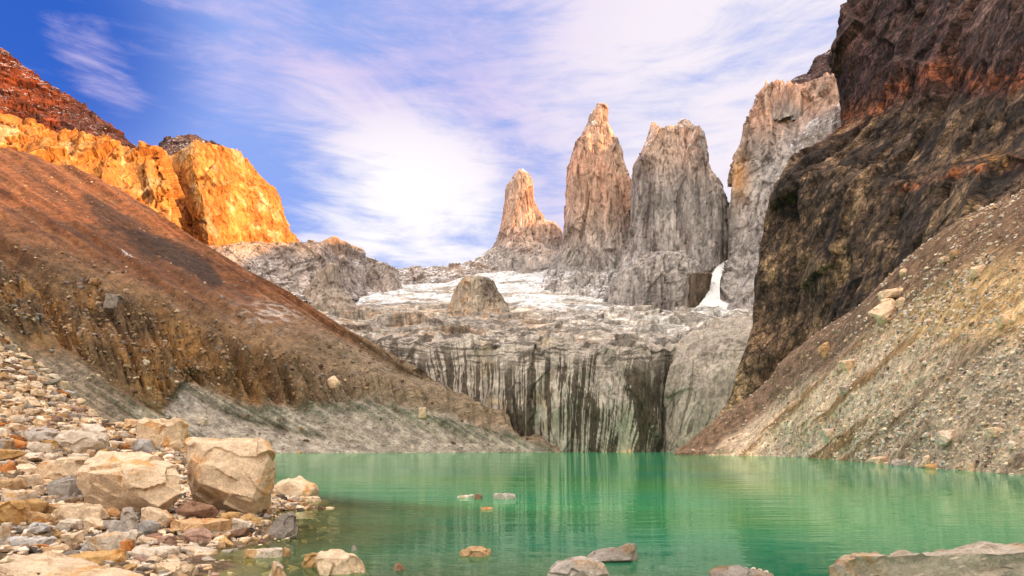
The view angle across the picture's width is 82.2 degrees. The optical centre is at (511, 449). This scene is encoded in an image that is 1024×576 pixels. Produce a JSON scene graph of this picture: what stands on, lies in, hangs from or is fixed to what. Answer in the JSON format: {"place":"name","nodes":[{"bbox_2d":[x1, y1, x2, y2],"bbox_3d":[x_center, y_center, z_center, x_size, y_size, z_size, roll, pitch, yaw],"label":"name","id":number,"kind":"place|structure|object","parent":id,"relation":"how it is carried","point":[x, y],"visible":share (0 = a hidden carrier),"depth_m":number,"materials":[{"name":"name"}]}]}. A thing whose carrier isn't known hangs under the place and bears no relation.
{"place":"outdoors","nodes":[
{"label":"outdoors","id":0,"kind":"place"},
{"bbox_2d":[0,48,135,148],"bbox_3d":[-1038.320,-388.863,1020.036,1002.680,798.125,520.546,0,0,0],"label":"red mountain","id":1,"kind":"structure","parent":0,"point":[25,92],"depth_m":872.93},
{"bbox_2d":[0,113,184,227],"bbox_3d":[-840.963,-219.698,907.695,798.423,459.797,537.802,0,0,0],"label":"orange spur","id":2,"kind":"structure","parent":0,"point":[143,172],"depth_m":777.66,"materials":[{"name":"stone"}]},
{"bbox_2d":[85,529,139,550],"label":"boulder","id":3,"kind":"object","parent":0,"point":[109,541],"visible":0.65,"depth_m":11.71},
{"bbox_2d":[135,535,157,545],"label":"boulder","id":4,"kind":"object","parent":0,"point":[143,539],"visible":0.73,"depth_m":12.65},
{"bbox_2d":[128,544,179,558],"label":"boulder","id":5,"kind":"object","parent":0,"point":[147,551],"visible":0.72,"depth_m":11.31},
{"bbox_2d":[153,535,176,545],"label":"boulder","id":6,"kind":"object","parent":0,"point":[170,540],"visible":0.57,"depth_m":12.90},
{"bbox_2d":[182,527,212,543],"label":"boulder","id":7,"kind":"object","parent":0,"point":[202,534],"visible":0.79,"depth_m":13.34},
{"bbox_2d":[170,517,231,533],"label":"boulder","id":8,"kind":"object","parent":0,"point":[213,524],"visible":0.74,"depth_m":14.68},
{"bbox_2d":[169,140,298,246],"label":"orange cliff","id":9,"kind":"structure","parent":0,"point":[232,196],"depth_m":958.95,"materials":[{"name":"stone"}]},
{"bbox_2d":[159,134,219,155],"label":"dark rock cap","id":10,"kind":"object","parent":9,"relation":"on","point":[170,145],"visible":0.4,"depth_m":1050.86,"materials":[{"name":"stone"}]},
{"bbox_2d":[231,518,252,530],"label":"boulder","id":11,"kind":"object","parent":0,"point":[236,523],"visible":0.59,"depth_m":15.06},
{"bbox_2d":[0,147,560,452],"bbox_3d":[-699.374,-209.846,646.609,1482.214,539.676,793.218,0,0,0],"label":"scree slope","id":12,"kind":"structure","parent":0,"point":[443,428],"depth_m":427.73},
{"bbox_2d":[103,293,123,313],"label":"boulder","id":13,"kind":"object","parent":12,"relation":"on","point":[110,304],"visible":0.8,"depth_m":395.70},
{"bbox_2d":[196,416,208,425],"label":"boulder","id":14,"kind":"object","parent":12,"relation":"on","point":[202,421],"visible":1,"depth_m":349.65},
{"bbox_2d":[0,151,558,452],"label":"scree rubble","id":15,"kind":"object","parent":12,"relation":"on","point":[78,349],"visible":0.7,"depth_m":399.06,"materials":[{"name":"stone"}]},
{"bbox_2d":[327,376,339,391],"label":"boulder","id":16,"kind":"object","parent":12,"relation":"on","point":[333,381],"visible":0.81,"depth_m":413.77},
{"bbox_2d":[418,407,425,417],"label":"boulder","id":17,"kind":"object","parent":12,"relation":"on","point":[422,413],"visible":1,"depth_m":424.38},
{"bbox_2d":[209,236,402,303],"bbox_3d":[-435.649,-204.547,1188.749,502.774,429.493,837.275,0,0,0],"label":"grey ridge","id":18,"kind":"structure","parent":0,"point":[293,268],"depth_m":946.31,"materials":[{"name":"stone"}]},
{"bbox_2d":[0,320,829,575],"bbox_3d":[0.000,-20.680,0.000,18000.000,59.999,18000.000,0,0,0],"label":"ground","id":19,"kind":"structure","parent":0,"point":[415,548],"depth_m":18.55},
{"bbox_2d":[0,525,10,541],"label":"boulder","id":20,"kind":"object","parent":19,"relation":"on","point":[5,532],"visible":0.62,"depth_m":12.12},
{"bbox_2d":[0,439,14,448],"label":"boulder","id":21,"kind":"object","parent":19,"relation":"on","point":[7,444],"visible":0.58,"depth_m":26.66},
{"bbox_2d":[0,461,17,472],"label":"stone","id":22,"kind":"object","parent":19,"relation":"on","point":[8,466],"visible":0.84,"depth_m":21.91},
{"bbox_2d":[0,449,26,460],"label":"stone","id":23,"kind":"object","parent":19,"relation":"on","point":[8,454],"visible":0.86,"depth_m":24.42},
{"bbox_2d":[0,478,27,489],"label":"boulder","id":24,"kind":"object","parent":19,"relation":"on","point":[16,483],"visible":0.66,"depth_m":19.20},
{"bbox_2d":[0,500,30,524],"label":"boulder","id":25,"kind":"object","parent":19,"relation":"on","point":[14,511],"visible":0.78,"depth_m":13.79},
{"bbox_2d":[1,490,36,501],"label":"boulder","id":26,"kind":"object","parent":19,"relation":"on","point":[8,495],"visible":0.6,"depth_m":16.40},
{"bbox_2d":[12,439,26,447],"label":"boulder","id":27,"kind":"object","parent":19,"relation":"on","point":[19,443],"visible":0.54,"depth_m":27.16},
{"bbox_2d":[16,463,36,472],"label":"stone","id":28,"kind":"object","parent":19,"relation":"on","point":[28,467],"visible":0.45,"depth_m":22.73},
{"bbox_2d":[16,474,43,485],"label":"boulder","id":29,"kind":"object","parent":19,"relation":"on","point":[34,480],"visible":0.5,"depth_m":20.80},
{"bbox_2d":[5,536,56,546],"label":"boulder","id":30,"kind":"object","parent":19,"relation":"on","point":[18,540],"visible":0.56,"depth_m":11.82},
{"bbox_2d":[25,452,43,461],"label":"stone","id":31,"kind":"object","parent":19,"relation":"on","point":[33,456],"visible":0.59,"depth_m":26.53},
{"bbox_2d":[28,397,41,406],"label":"stone","id":32,"kind":"object","parent":19,"relation":"on","point":[33,401],"visible":0.73,"depth_m":35.92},
{"bbox_2d":[15,426,57,441],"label":"boulder","id":33,"kind":"object","parent":19,"relation":"on","point":[32,434],"visible":0.5,"depth_m":29.23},
{"bbox_2d":[24,498,48,512],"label":"boulder","id":34,"kind":"object","parent":19,"relation":"on","point":[38,505],"visible":0.57,"depth_m":15.29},
{"bbox_2d":[30,388,44,396],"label":"stone","id":35,"kind":"object","parent":19,"relation":"on","point":[38,392],"visible":0.91,"depth_m":40.92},
{"bbox_2d":[32,485,44,495],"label":"stone","id":36,"kind":"object","parent":19,"relation":"on","point":[39,488],"visible":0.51,"depth_m":19.23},
{"bbox_2d":[26,442,51,452],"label":"stone","id":37,"kind":"object","parent":19,"relation":"on","point":[35,447],"visible":0.9,"depth_m":27.45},
{"bbox_2d":[27,522,50,534],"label":"boulder","id":38,"kind":"object","parent":19,"relation":"on","point":[38,527],"visible":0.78,"depth_m":13.34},
{"bbox_2d":[26,511,54,524],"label":"boulder","id":39,"kind":"object","parent":19,"relation":"on","point":[32,516],"visible":0.66,"depth_m":14.04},
{"bbox_2d":[43,453,57,459],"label":"stone","id":40,"kind":"object","parent":19,"relation":"on","point":[51,456],"visible":0.61,"depth_m":27.09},
{"bbox_2d":[45,504,60,512],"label":"boulder","id":41,"kind":"object","parent":19,"relation":"on","point":[50,508],"visible":0.27,"depth_m":15.67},
{"bbox_2d":[42,543,69,553],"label":"boulder","id":42,"kind":"object","parent":19,"relation":"on","point":[63,547],"visible":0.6,"depth_m":11.15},
{"bbox_2d":[35,456,88,478],"bbox_3d":[-17.264,0.842,22.381,1.699,1.162,1.367,0,0,-11],"label":"boulder","id":43,"kind":"object","parent":19,"relation":"on","point":[62,467],"visible":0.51,"depth_m":21.93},
{"bbox_2d":[45,476,82,496],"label":"boulder","id":44,"kind":"object","parent":19,"relation":"on","point":[64,486],"visible":0.57,"depth_m":19.02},
{"bbox_2d":[54,518,82,529],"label":"boulder","id":45,"kind":"object","parent":19,"relation":"on","point":[73,524],"visible":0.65,"depth_m":13.77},
{"bbox_2d":[55,496,82,502],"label":"stone","id":46,"kind":"object","parent":19,"relation":"on","point":[70,499],"visible":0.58,"depth_m":18.39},
{"bbox_2d":[60,530,85,545],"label":"boulder","id":47,"kind":"object","parent":19,"relation":"on","point":[72,538],"visible":0.8,"depth_m":12.61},
{"bbox_2d":[6,551,143,575],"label":"boulder","id":48,"kind":"object","parent":19,"relation":"on","point":[49,563],"visible":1,"depth_m":9.29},
{"bbox_2d":[53,503,109,524],"bbox_3d":[-11.078,1.702,15.071,1.266,0.693,1.054,0,0,0],"label":"boulder","id":49,"kind":"object","parent":19,"relation":"on","point":[64,511],"visible":0.6,"depth_m":14.77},
{"bbox_2d":[54,429,109,452],"bbox_3d":[-22.185,-0.330,30.171,2.717,1.435,2.372,0,0,0],"label":"boulder","id":50,"kind":"object","parent":19,"relation":"on","point":[74,440],"visible":0.64,"depth_m":29.38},
{"bbox_2d":[81,423,105,432],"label":"boulder","id":51,"kind":"object","parent":19,"relation":"on","point":[89,427],"visible":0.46,"depth_m":32.58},
{"bbox_2d":[83,516,104,529],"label":"boulder","id":52,"kind":"object","parent":19,"relation":"on","point":[92,521],"visible":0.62,"depth_m":13.94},
{"bbox_2d":[103,520,118,530],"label":"boulder","id":53,"kind":"object","parent":19,"relation":"on","point":[107,524],"visible":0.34,"depth_m":14.01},
{"bbox_2d":[105,507,120,517],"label":"boulder","id":54,"kind":"object","parent":19,"relation":"on","point":[113,512],"visible":0.6,"depth_m":15.94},
{"bbox_2d":[120,540,134,550],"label":"boulder","id":55,"kind":"object","parent":19,"relation":"on","point":[127,545],"visible":0.52,"depth_m":11.74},
{"bbox_2d":[76,450,180,510],"bbox_3d":[-11.387,0.942,17.595,4.066,1.829,2.340,0,0,21],"label":"boulder","id":56,"kind":"object","parent":19,"relation":"on","point":[136,481],"visible":0.91,"depth_m":16.61,"materials":[{"name":"stone"}]},
{"bbox_2d":[118,507,139,531],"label":"boulder","id":57,"kind":"object","parent":19,"relation":"on","point":[128,521],"visible":0.7,"depth_m":13.88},
{"bbox_2d":[124,438,136,448],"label":"stone","id":58,"kind":"object","parent":19,"relation":"on","point":[130,441],"visible":0.53,"depth_m":32.60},
{"bbox_2d":[124,419,137,427],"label":"stone","id":59,"kind":"object","parent":19,"relation":"on","point":[134,422],"visible":0.69,"depth_m":35.89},
{"bbox_2d":[133,439,155,453],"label":"boulder","id":60,"kind":"object","parent":19,"relation":"on","point":[145,445],"visible":0.76,"depth_m":32.31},
{"bbox_2d":[138,520,160,534],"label":"boulder","id":61,"kind":"object","parent":19,"relation":"on","point":[147,527],"visible":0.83,"depth_m":13.83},
{"bbox_2d":[140,507,174,527],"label":"boulder","id":62,"kind":"object","parent":19,"relation":"on","point":[164,518],"visible":0.62,"depth_m":14.68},
{"bbox_2d":[136,417,188,450],"bbox_3d":[-20.712,-0.802,34.752,3.120,2.232,1.829,0,0,-11],"label":"boulder","id":63,"kind":"object","parent":19,"relation":"on","point":[164,433],"visible":0.71,"depth_m":34.08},
{"bbox_2d":[0,331,334,575],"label":"rubble","id":64,"kind":"object","parent":19,"relation":"on","point":[144,567],"visible":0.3,"depth_m":21.87,"materials":[{"name":"stone"}]},
{"bbox_2d":[67,406,85,412],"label":"stone","id":65,"kind":"object","parent":64,"relation":"on","point":[79,409],"visible":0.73,"depth_m":41.47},
{"bbox_2d":[67,548,126,563],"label":"boulder","id":66,"kind":"object","parent":64,"relation":"on","point":[114,555],"visible":0.62,"depth_m":10.67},
{"bbox_2d":[154,561,198,575],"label":"boulder","id":67,"kind":"object","parent":19,"relation":"on","point":[181,568],"visible":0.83,"depth_m":10.04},
{"bbox_2d":[176,501,218,518],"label":"boulder","id":68,"kind":"object","parent":19,"relation":"on","point":[188,509],"visible":0.74,"depth_m":16.54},
{"bbox_2d":[181,544,217,554],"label":"boulder","id":69,"kind":"object","parent":19,"relation":"on","point":[191,548],"visible":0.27,"depth_m":12.21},
{"bbox_2d":[183,437,276,513],"bbox_3d":[-9.508,1.000,19.514,3.735,2.834,2.789,0,0,0],"label":"boulder","id":70,"kind":"object","parent":19,"relation":"on","point":[234,474],"visible":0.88,"depth_m":18.58,"materials":[{"name":"stone"}]},
{"bbox_2d":[220,512,240,519],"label":"boulder","id":71,"kind":"object","parent":19,"relation":"on","point":[230,515],"visible":0.45,"depth_m":16.36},
{"bbox_2d":[231,527,248,536],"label":"stone","id":72,"kind":"object","parent":19,"relation":"on","point":[242,532],"visible":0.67,"depth_m":14.22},
{"bbox_2d":[241,513,262,527],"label":"boulder","id":73,"kind":"object","parent":19,"relation":"on","point":[250,517],"visible":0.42,"depth_m":16.35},
{"bbox_2d":[254,511,297,540],"bbox_3d":[-6.020,2.050,15.031,1.088,1.008,1.232,0,0,-14],"label":"boulder","id":74,"kind":"object","parent":19,"relation":"on","point":[283,526],"visible":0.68,"depth_m":14.65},
{"bbox_2d":[269,561,286,575],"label":"boulder","id":75,"kind":"object","parent":19,"relation":"on","point":[277,568],"visible":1,"depth_m":9.70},
{"bbox_2d":[282,547,291,566],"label":"stone","id":76,"kind":"object","parent":19,"relation":"on","point":[286,557],"visible":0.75,"depth_m":12.12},
{"bbox_2d":[272,476,319,496],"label":"boulder","id":77,"kind":"object","parent":19,"relation":"on","point":[300,485],"visible":0.54,"depth_m":26.09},
{"bbox_2d":[301,552,318,575],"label":"boulder","id":78,"kind":"object","parent":19,"relation":"on","point":[309,566],"visible":0.67,"depth_m":10.97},
{"bbox_2d":[299,496,320,500],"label":"boulder","id":79,"kind":"object","parent":19,"relation":"on","point":[302,498],"visible":0.33,"depth_m":25.05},
{"bbox_2d":[315,549,368,575],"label":"boulder","id":80,"kind":"object","parent":19,"relation":"on","point":[335,562],"visible":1,"depth_m":10.40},
{"bbox_2d":[390,563,405,575],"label":"stone","id":81,"kind":"object","parent":19,"relation":"on","point":[399,569],"visible":1,"depth_m":10.74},
{"bbox_2d":[0,0,846,268],"label":"sky","id":82,"kind":"structure","parent":0,"point":[397,131],"materials":[{"name":"blue"}]},
{"bbox_2d":[396,261,496,285],"bbox_3d":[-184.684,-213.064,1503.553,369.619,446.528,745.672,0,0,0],"label":"ridge","id":83,"kind":"structure","parent":0,"point":[413,275],"depth_m":1281.21,"materials":[{"name":"stone"}]},
{"bbox_2d":[469,169,562,273],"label":"granite tower","id":84,"kind":"structure","parent":83,"relation":"on","point":[529,238],"depth_m":1373.38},
{"bbox_2d":[345,327,678,451],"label":"streaked cliff","id":85,"kind":"structure","parent":0,"point":[565,392],"depth_m":500.06,"materials":[{"name":"stone"}]},
{"bbox_2d":[317,269,752,347],"bbox_3d":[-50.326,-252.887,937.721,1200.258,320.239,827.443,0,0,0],"label":"polished shelf","id":86,"kind":"object","parent":85,"relation":"on","point":[426,315],"visible":0.4,"depth_m":743.51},
{"bbox_2d":[300,262,359,311],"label":"rock outcrop","id":87,"kind":"object","parent":86,"relation":"on","point":[323,291],"visible":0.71,"depth_m":856.19,"materials":[{"name":"stone"}]},
{"bbox_2d":[448,275,509,313],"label":"rock outcrop","id":88,"kind":"object","parent":86,"relation":"on","point":[472,294],"visible":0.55,"depth_m":835.71,"materials":[{"name":"stone"}]},
{"bbox_2d":[541,103,630,298],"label":"granite tower","id":89,"kind":"structure","parent":86,"relation":"on","point":[592,247],"depth_m":1079.45,"materials":[{"name":"stone"}]},
{"bbox_2d":[618,118,728,280],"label":"granite tower","id":90,"kind":"structure","parent":86,"relation":"on","point":[679,201],"depth_m":1003.99,"materials":[{"name":"stone"}]},
{"bbox_2d":[687,271,711,307],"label":"dark outcrop","id":91,"kind":"object","parent":86,"relation":"on","point":[699,285],"visible":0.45,"depth_m":925.78,"materials":[{"name":"stone"}]},
{"bbox_2d":[691,260,729,311],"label":"snow gully","id":92,"kind":"object","parent":86,"relation":"on","point":[712,298],"visible":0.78,"depth_m":927.92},
{"bbox_2d":[264,452,1023,564],"bbox_3d":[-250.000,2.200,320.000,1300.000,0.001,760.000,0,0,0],"label":"lake","id":93,"kind":"structure","parent":0,"point":[813,510],"depth_m":25.86,"materials":[{"name":"liquid"}]},
{"bbox_2d":[243,547,282,566],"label":"boulder","id":94,"kind":"object","parent":93,"relation":"in","point":[258,556],"visible":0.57,"depth_m":11.94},
{"bbox_2d":[458,546,491,575],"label":"boulder","id":95,"kind":"object","parent":93,"relation":"in","point":[476,560],"visible":1,"depth_m":12.07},
{"bbox_2d":[493,493,516,498],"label":"boulder","id":96,"kind":"object","parent":93,"relation":"in","point":[503,496],"visible":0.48,"depth_m":26.13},
{"bbox_2d":[547,556,609,575],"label":"boulder","id":97,"kind":"object","parent":93,"relation":"in","point":[580,566],"visible":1,"depth_m":9.78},
{"bbox_2d":[587,543,637,567],"bbox_3d":[2.007,2.117,11.782,1.105,0.518,0.793,0,0,0],"label":"boulder","id":98,"kind":"object","parent":93,"relation":"in","point":[624,555],"visible":0.85,"depth_m":11.54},
{"bbox_2d":[709,565,773,575],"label":"boulder","id":99,"kind":"object","parent":93,"relation":"in","point":[733,570],"visible":1,"depth_m":9.93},
{"bbox_2d":[829,541,1023,575],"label":"boulder","id":100,"kind":"object","parent":93,"relation":"in","point":[981,558],"visible":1,"depth_m":10.03,"materials":[{"name":"stone"}]},
{"bbox_2d":[603,251,703,310],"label":"rock apron","id":101,"kind":"object","parent":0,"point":[657,280],"visible":0.44,"depth_m":936.39,"materials":[{"name":"stone"}]},
{"bbox_2d":[663,312,752,451],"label":"granite buttress","id":102,"kind":"structure","parent":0,"point":[702,371],"depth_m":505.84,"materials":[{"name":"stone"}]},
{"bbox_2d":[720,72,840,309],"bbox_3d":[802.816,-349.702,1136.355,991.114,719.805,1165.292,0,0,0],"label":"granite wall","id":103,"kind":"structure","parent":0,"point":[783,123],"depth_m":965.13,"materials":[{"name":"stone"}]},
{"bbox_2d":[791,49,831,83],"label":"dark rock cap","id":104,"kind":"object","parent":103,"relation":"on","point":[819,67],"visible":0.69,"depth_m":1026.44,"materials":[{"name":"stone"}]},
{"bbox_2d":[674,189,1023,474],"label":"talus slope","id":105,"kind":"structure","parent":0,"point":[705,438],"depth_m":101.84,"materials":[{"name":"gravel"}]},
{"bbox_2d":[818,342,829,358],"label":"boulder","id":106,"kind":"object","parent":105,"relation":"on","point":[823,348],"visible":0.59,"depth_m":177.36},
{"bbox_2d":[820,428,833,442],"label":"boulder","id":107,"kind":"object","parent":105,"relation":"on","point":[827,434],"visible":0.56,"depth_m":135.86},
{"bbox_2d":[838,385,849,396],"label":"boulder","id":108,"kind":"object","parent":105,"relation":"on","point":[843,390],"visible":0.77,"depth_m":132.33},
{"bbox_2d":[837,359,855,373],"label":"boulder","id":109,"kind":"object","parent":105,"relation":"on","point":[846,366],"visible":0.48,"depth_m":140.63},
{"bbox_2d":[687,189,1023,474],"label":"talus rubble","id":110,"kind":"object","parent":105,"relation":"on","point":[890,446],"visible":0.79,"depth_m":89.06,"materials":[{"name":"stone"}]},
{"bbox_2d":[868,456,887,463],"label":"boulder","id":111,"kind":"object","parent":105,"relation":"on","point":[877,460],"visible":0.57,"depth_m":87.17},
{"bbox_2d":[869,298,894,324],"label":"boulder","id":112,"kind":"object","parent":105,"relation":"on","point":[881,311],"visible":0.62,"depth_m":129.45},
{"bbox_2d":[877,288,902,299],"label":"boulder","id":113,"kind":"object","parent":105,"relation":"on","point":[890,293],"visible":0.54,"depth_m":130.91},
{"bbox_2d":[893,297,904,308],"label":"boulder","id":114,"kind":"object","parent":105,"relation":"on","point":[898,303],"visible":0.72,"depth_m":125.39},
{"bbox_2d":[890,459,909,465],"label":"boulder","id":115,"kind":"object","parent":105,"relation":"on","point":[898,462],"visible":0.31,"depth_m":78.44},
{"bbox_2d":[920,455,929,467],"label":"boulder","id":116,"kind":"object","parent":105,"relation":"on","point":[925,460],"visible":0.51,"depth_m":70.77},
{"bbox_2d":[935,429,953,446],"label":"boulder","id":117,"kind":"object","parent":105,"relation":"on","point":[944,438],"visible":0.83,"depth_m":67.12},
{"bbox_2d":[962,463,975,470],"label":"boulder","id":118,"kind":"object","parent":105,"relation":"on","point":[969,467],"visible":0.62,"depth_m":59.27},
{"bbox_2d":[969,264,984,278],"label":"boulder","id":119,"kind":"object","parent":105,"relation":"on","point":[975,272],"visible":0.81,"depth_m":84.42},
{"bbox_2d":[986,427,1002,438],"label":"boulder","id":120,"kind":"object","parent":105,"relation":"on","point":[993,432],"visible":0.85,"depth_m":57.88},
{"bbox_2d":[994,314,1011,328],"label":"boulder","id":121,"kind":"object","parent":105,"relation":"on","point":[1001,320],"visible":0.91,"depth_m":68.30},
{"bbox_2d":[718,0,1023,416],"bbox_3d":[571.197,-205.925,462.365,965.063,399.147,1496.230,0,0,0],"label":"dark cliff","id":122,"kind":"structure","parent":0,"point":[923,143],"depth_m":222.30,"materials":[{"name":"stone"}]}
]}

